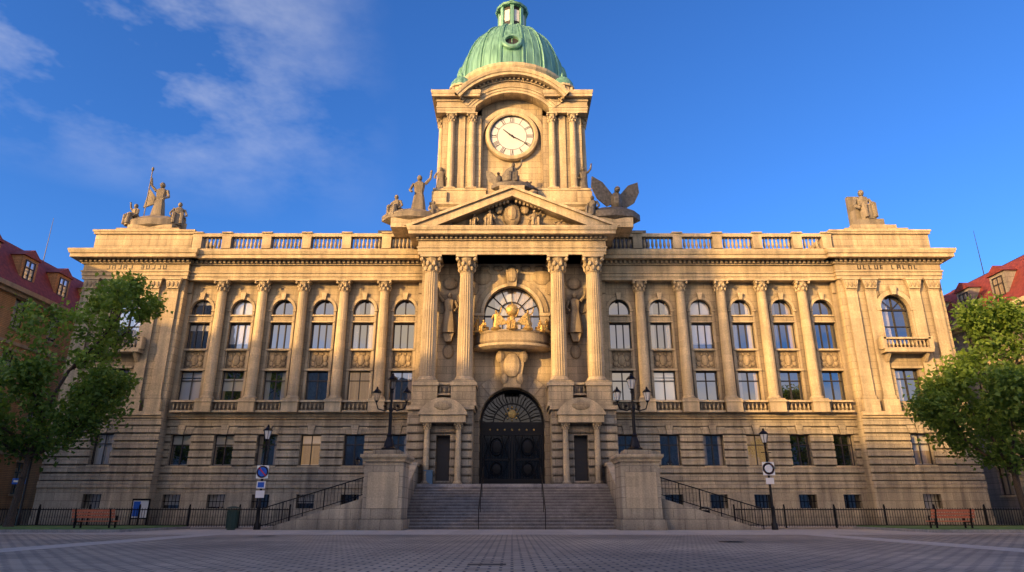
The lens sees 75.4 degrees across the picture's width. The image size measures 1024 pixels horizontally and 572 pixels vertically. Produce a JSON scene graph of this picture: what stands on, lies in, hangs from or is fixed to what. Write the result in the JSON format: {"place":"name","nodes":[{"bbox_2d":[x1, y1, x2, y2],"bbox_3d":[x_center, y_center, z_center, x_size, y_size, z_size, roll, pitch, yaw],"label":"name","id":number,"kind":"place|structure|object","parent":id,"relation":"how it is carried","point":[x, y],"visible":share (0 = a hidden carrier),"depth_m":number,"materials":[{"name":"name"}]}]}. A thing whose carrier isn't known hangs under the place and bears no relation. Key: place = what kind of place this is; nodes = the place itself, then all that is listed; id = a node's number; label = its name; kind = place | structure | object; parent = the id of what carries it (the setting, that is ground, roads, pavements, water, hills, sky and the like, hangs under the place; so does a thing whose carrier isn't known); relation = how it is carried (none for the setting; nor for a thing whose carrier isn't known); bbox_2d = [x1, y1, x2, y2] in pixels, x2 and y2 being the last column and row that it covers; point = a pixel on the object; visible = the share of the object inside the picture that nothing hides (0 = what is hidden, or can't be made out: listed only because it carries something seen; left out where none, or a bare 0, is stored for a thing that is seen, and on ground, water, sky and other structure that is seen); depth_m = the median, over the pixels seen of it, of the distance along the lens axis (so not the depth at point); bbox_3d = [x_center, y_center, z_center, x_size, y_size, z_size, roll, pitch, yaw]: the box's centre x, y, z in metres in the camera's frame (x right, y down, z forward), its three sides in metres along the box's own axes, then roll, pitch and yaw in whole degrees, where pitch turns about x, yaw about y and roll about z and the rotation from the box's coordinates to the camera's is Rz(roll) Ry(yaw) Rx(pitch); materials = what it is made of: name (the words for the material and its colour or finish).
{"place":"outdoors","nodes":[
{"label":"outdoors","id":0,"kind":"place"},
{"bbox_2d":[58,93,956,412],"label":"town hall walls","id":1,"kind":"structure","parent":0,"point":[536,365],"depth_m":46.34,"materials":[{"name":"beige stone"}]},
{"bbox_2d":[85,115,938,409],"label":"town hall carvings","id":2,"kind":"object","parent":1,"relation":"attached to","point":[511,361],"visible":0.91,"depth_m":45.75,"materials":[{"name":"beige stone"}]},
{"bbox_2d":[91,6,932,480],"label":"window frames","id":3,"kind":"structure","parent":1,"relation":"in","point":[443,458],"depth_m":45.57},
{"bbox_2d":[85,290,938,507],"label":"window panes","id":4,"kind":"structure","parent":3,"relation":"in","point":[900,317],"depth_m":45.59,"materials":[{"name":"glass"}]},
{"bbox_2d":[490,116,533,154],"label":"clock face","id":5,"kind":"object","parent":1,"relation":"attached to","point":[507,140],"visible":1,"depth_m":49.80},
{"bbox_2d":[473,304,550,430],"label":"town hall gilding","id":6,"kind":"object","parent":1,"relation":"attached to","point":[512,310],"visible":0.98,"depth_m":43.61,"materials":[{"name":"gold metal"}]},
{"bbox_2d":[376,230,647,247],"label":"balustrade","id":7,"kind":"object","parent":1,"relation":"on","point":[381,231],"depth_m":49.50,"materials":[{"name":"beige stone"}]},
{"bbox_2d":[28,374,995,529],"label":"rusticated base wall","id":8,"kind":"structure","parent":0,"point":[888,474],"depth_m":42.81,"materials":[{"name":"beige stone"}]},
{"bbox_2d":[0,524,1023,571],"bbox_3d":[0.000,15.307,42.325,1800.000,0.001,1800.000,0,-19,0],"label":"plaza ground","id":9,"kind":"structure","parent":0,"point":[514,553],"depth_m":14.21,"materials":[{"name":"grey stone"}]},
{"bbox_2d":[0,242,81,508],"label":"side building walls","id":10,"kind":"structure","parent":9,"relation":"on","point":[7,301],"depth_m":47.91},
{"bbox_2d":[0,277,69,524],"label":"building trim","id":11,"kind":"structure","parent":10,"relation":"attached to","point":[12,288],"depth_m":47.47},
{"bbox_2d":[3,218,68,493],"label":"side building frames","id":12,"kind":"structure","parent":10,"relation":"in","point":[25,267],"depth_m":48.62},
{"bbox_2d":[1,261,67,492],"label":"side building glass","id":13,"kind":"object","parent":12,"relation":"in","point":[22,304],"visible":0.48,"depth_m":48.41,"materials":[{"name":"blue glass"}]},
{"bbox_2d":[0,235,83,310],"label":"building roof","id":14,"kind":"structure","parent":10,"relation":"on","point":[41,285],"depth_m":49.55,"materials":[{"name":"red tile"}]},
{"bbox_2d":[0,504,290,527],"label":"fence","id":15,"kind":"object","parent":9,"relation":"on","point":[39,509],"visible":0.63,"depth_m":36.54,"materials":[{"name":"black metal"}]},
{"bbox_2d":[56,62,967,507],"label":"town hall mouldings","id":16,"kind":"object","parent":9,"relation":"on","point":[306,264],"visible":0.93,"depth_m":45.91,"materials":[{"name":"beige stone"}]},
{"bbox_2d":[423,470,433,483],"bbox_3d":[-5.000,11.431,39.630,0.560,0.800,0.460,0,-19,0],"label":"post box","id":17,"kind":"object","parent":16,"relation":"attached to","point":[429,476],"visible":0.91,"depth_m":39.47,"materials":[{"name":"blue"}]},
{"bbox_2d":[121,167,884,228],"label":"statues","id":18,"kind":"object","parent":16,"relation":"on","point":[861,209],"visible":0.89,"depth_m":49.09,"materials":[{"name":"beige stone"}]},
{"bbox_2d":[451,0,572,84],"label":"dome","id":19,"kind":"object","parent":16,"relation":"on","point":[493,46],"visible":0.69,"depth_m":53.91,"materials":[{"name":"green metal"}]},
{"bbox_2d":[486,159,639,223],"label":"statues","id":20,"kind":"object","parent":16,"relation":"attached to","point":[622,202],"visible":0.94,"depth_m":46.35,"materials":[{"name":"beige stone"}]},
{"bbox_2d":[500,9,649,399],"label":"lantern glass","id":21,"kind":"object","parent":16,"relation":"on","point":[516,18],"visible":0.69,"depth_m":58.07,"materials":[{"name":"white glass"}]},
{"bbox_2d":[0,526,1023,532],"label":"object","id":22,"kind":"structure","parent":9,"relation":"on","point":[188,527],"depth_m":28.48,"materials":[{"name":"plant"}]},
{"bbox_2d":[0,528,1023,551],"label":"ground paving bands","id":23,"kind":"object","parent":9,"relation":"on","point":[190,532],"visible":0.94,"depth_m":27.07,"materials":[{"name":"grey stone"}]},
{"bbox_2d":[225,506,239,529],"bbox_3d":[-13.700,11.370,32.467,0.600,1.100,0.587,0,-19,0],"label":"litter bin","id":24,"kind":"object","parent":23,"relation":"on","point":[232,516],"visible":0.98,"depth_m":32.29,"materials":[{"name":"green metal"}]},
{"bbox_2d":[253,424,272,529],"bbox_3d":[-12.600,9.587,33.498,0.500,5.140,0.433,0,-19,0],"label":"lamp post","id":25,"kind":"object","parent":23,"relation":"on","point":[257,519],"depth_m":33.63,"materials":[{"name":"black metal"}]},
{"bbox_2d":[255,465,268,497],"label":"sign panels","id":26,"kind":"object","parent":25,"relation":"attached to","point":[259,494],"visible":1,"depth_m":33.23,"materials":[{"name":"metal"}]},
{"bbox_2d":[257,467,266,486],"bbox_3d":[-12.600,9.629,33.375,0.460,0.980,0.005,0,-19,0],"label":"sign face","id":27,"kind":"object","parent":25,"relation":"attached to","point":[261,474],"visible":1,"depth_m":33.42},
{"bbox_2d":[257,466,267,477],"bbox_3d":[-12.600,9.382,33.456,0.600,0.600,0.010,0,-19,0],"label":"no parking sign","id":28,"kind":"object","parent":25,"relation":"attached to","point":[262,471],"visible":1,"depth_m":33.46,"materials":[{"name":"blue metal"}]},
{"bbox_2d":[759,428,777,529],"bbox_3d":[12.900,9.617,33.276,0.500,4.940,0.433,0,-19,0],"label":"lamp post","id":29,"kind":"object","parent":23,"relation":"on","point":[774,524],"depth_m":33.05,"materials":[{"name":"black metal"}]},
{"bbox_2d":[762,462,774,483],"bbox_3d":[12.900,9.383,33.256,0.600,1.070,0.019,0,-19,0],"label":"street sign","id":30,"kind":"object","parent":29,"relation":"attached to","point":[768,468],"visible":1,"depth_m":33.29,"materials":[{"name":"white metal"}]},
{"bbox_2d":[763,462,773,474],"bbox_3d":[12.900,9.178,33.320,0.600,0.600,0.001,0,-19,0],"label":"sign ring","id":31,"kind":"object","parent":30,"relation":"attached to","point":[770,473],"visible":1,"depth_m":33.29,"materials":[{"name":"metal"}]},
{"bbox_2d":[407,484,616,526],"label":"stair risers","id":32,"kind":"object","parent":9,"relation":"on","point":[511,485],"depth_m":35.84,"materials":[{"name":"grey stone"}]},
{"bbox_2d":[407,487,616,528],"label":"entrance steps","id":33,"kind":"structure","parent":32,"relation":"attached to","point":[511,508],"depth_m":35.87,"materials":[{"name":"grey stone"}]},
{"bbox_2d":[733,504,1023,527],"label":"fence","id":34,"kind":"object","parent":9,"relation":"on","point":[836,525],"visible":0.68,"depth_m":36.53,"materials":[{"name":"black metal"}]},
{"bbox_2d":[945,270,1023,508],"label":"side building walls","id":35,"kind":"structure","parent":9,"relation":"on","point":[994,483],"depth_m":48.49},
{"bbox_2d":[943,255,1023,325],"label":"building roof","id":36,"kind":"structure","parent":35,"relation":"on","point":[1017,285],"depth_m":49.06,"materials":[{"name":"red tile"}]},
{"bbox_2d":[950,296,1023,524],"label":"cornice","id":37,"kind":"structure","parent":35,"relation":"attached to","point":[954,332],"depth_m":47.02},
{"bbox_2d":[952,231,1022,494],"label":"side building frames","id":38,"kind":"structure","parent":35,"relation":"attached to","point":[977,348],"depth_m":48.43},
{"bbox_2d":[960,277,1023,493],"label":"windows","id":39,"kind":"structure","parent":38,"relation":"in","point":[1006,487],"depth_m":47.98,"materials":[{"name":"glass"}]},
{"bbox_2d":[83,373,940,529],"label":"ironwork","id":40,"kind":"object","parent":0,"point":[493,426],"visible":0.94,"depth_m":42.82,"materials":[{"name":"black metal"}]},
{"bbox_2d":[482,392,541,478],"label":"entrance door","id":41,"kind":"structure","parent":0,"point":[505,475],"depth_m":43.54,"materials":[{"name":"black metal"}]},
{"bbox_2d":[0,526,1023,528],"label":"lawn","id":42,"kind":"structure","parent":0,"point":[139,527],"depth_m":30.42,"materials":[{"name":"green plant"}]},
{"bbox_2d":[15,441,36,525],"bbox_3d":[-25.300,10.177,34.564,0.166,4.710,0.166,-8,-20,21],"label":"trunk","id":43,"kind":"object","parent":42,"relation":"on","point":[18,518],"visible":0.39,"depth_m":34.26,"materials":[{"name":"brown wood"}]},
{"bbox_2d":[0,268,172,526],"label":"tree","id":44,"kind":"object","parent":42,"relation":"on","point":[108,379],"depth_m":33.69,"materials":[{"name":"green plant"}]},
{"bbox_2d":[73,509,117,527],"bbox_3d":[-18.600,10.454,29.590,1.600,0.980,0.640,0,-19,0],"label":"bench frame","id":45,"kind":"object","parent":42,"relation":"on","point":[75,520],"visible":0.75,"depth_m":29.43,"materials":[{"name":"black metal"}]},
{"bbox_2d":[72,509,118,521],"bbox_3d":[-18.600,10.271,29.660,1.900,0.510,0.585,0,-19,0],"label":"bench","id":46,"kind":"object","parent":45,"relation":"on","point":[94,510],"visible":0.97,"depth_m":29.44,"materials":[{"name":"red wood"}]},
{"bbox_2d":[128,499,150,524],"bbox_3d":[-21.000,12.800,37.368,1.000,1.550,0.100,0,-19,0],"label":"info board","id":47,"kind":"object","parent":42,"relation":"on","point":[147,512],"visible":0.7,"depth_m":37.38,"materials":[{"name":"black metal"}]},
{"bbox_2d":[131,500,148,517],"bbox_3d":[-21.000,12.602,37.436,0.880,0.930,0.040,0,-19,0],"label":"info board panel","id":48,"kind":"object","parent":47,"relation":"attached to","point":[144,504],"visible":0.5,"depth_m":37.45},
{"bbox_2d":[132,501,140,515],"bbox_3d":[-21.210,12.579,37.417,0.380,0.800,0.010,0,-19,0],"label":"poster","id":49,"kind":"object","parent":48,"relation":"attached to","point":[136,505],"visible":0.71,"depth_m":37.45,"materials":[{"name":"blue paper"}]},
{"bbox_2d":[928,508,973,527],"bbox_3d":[19.400,10.357,29.306,1.600,0.980,0.640,0,-19,0],"label":"bench frame","id":50,"kind":"object","parent":42,"relation":"on","point":[936,523],"visible":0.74,"depth_m":29.14,"materials":[{"name":"black metal"}]},
{"bbox_2d":[926,509,974,521],"bbox_3d":[19.400,10.175,29.376,1.900,0.510,0.585,0,-19,0],"label":"bench","id":51,"kind":"object","parent":50,"relation":"on","point":[952,510],"visible":0.99,"depth_m":29.15,"materials":[{"name":"red wood"}]},
{"bbox_2d":[901,291,1023,516],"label":"tree","id":52,"kind":"object","parent":42,"relation":"on","point":[1005,389],"depth_m":32.90,"materials":[{"name":"green plant"}]},
{"bbox_2d":[0,0,1023,294],"label":"sky","id":53,"kind":"structure","parent":0,"point":[254,116],"materials":[{"name":"blue"}]},
{"bbox_2d":[190,526,852,527],"bbox_3d":[0.000,14.293,39.395,80.000,0.030,6.200,0,-19,0],"label":"grass strip","id":54,"kind":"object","parent":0,"point":[754,526],"depth_m":36.46,"materials":[{"name":"green plant"}]}
]}

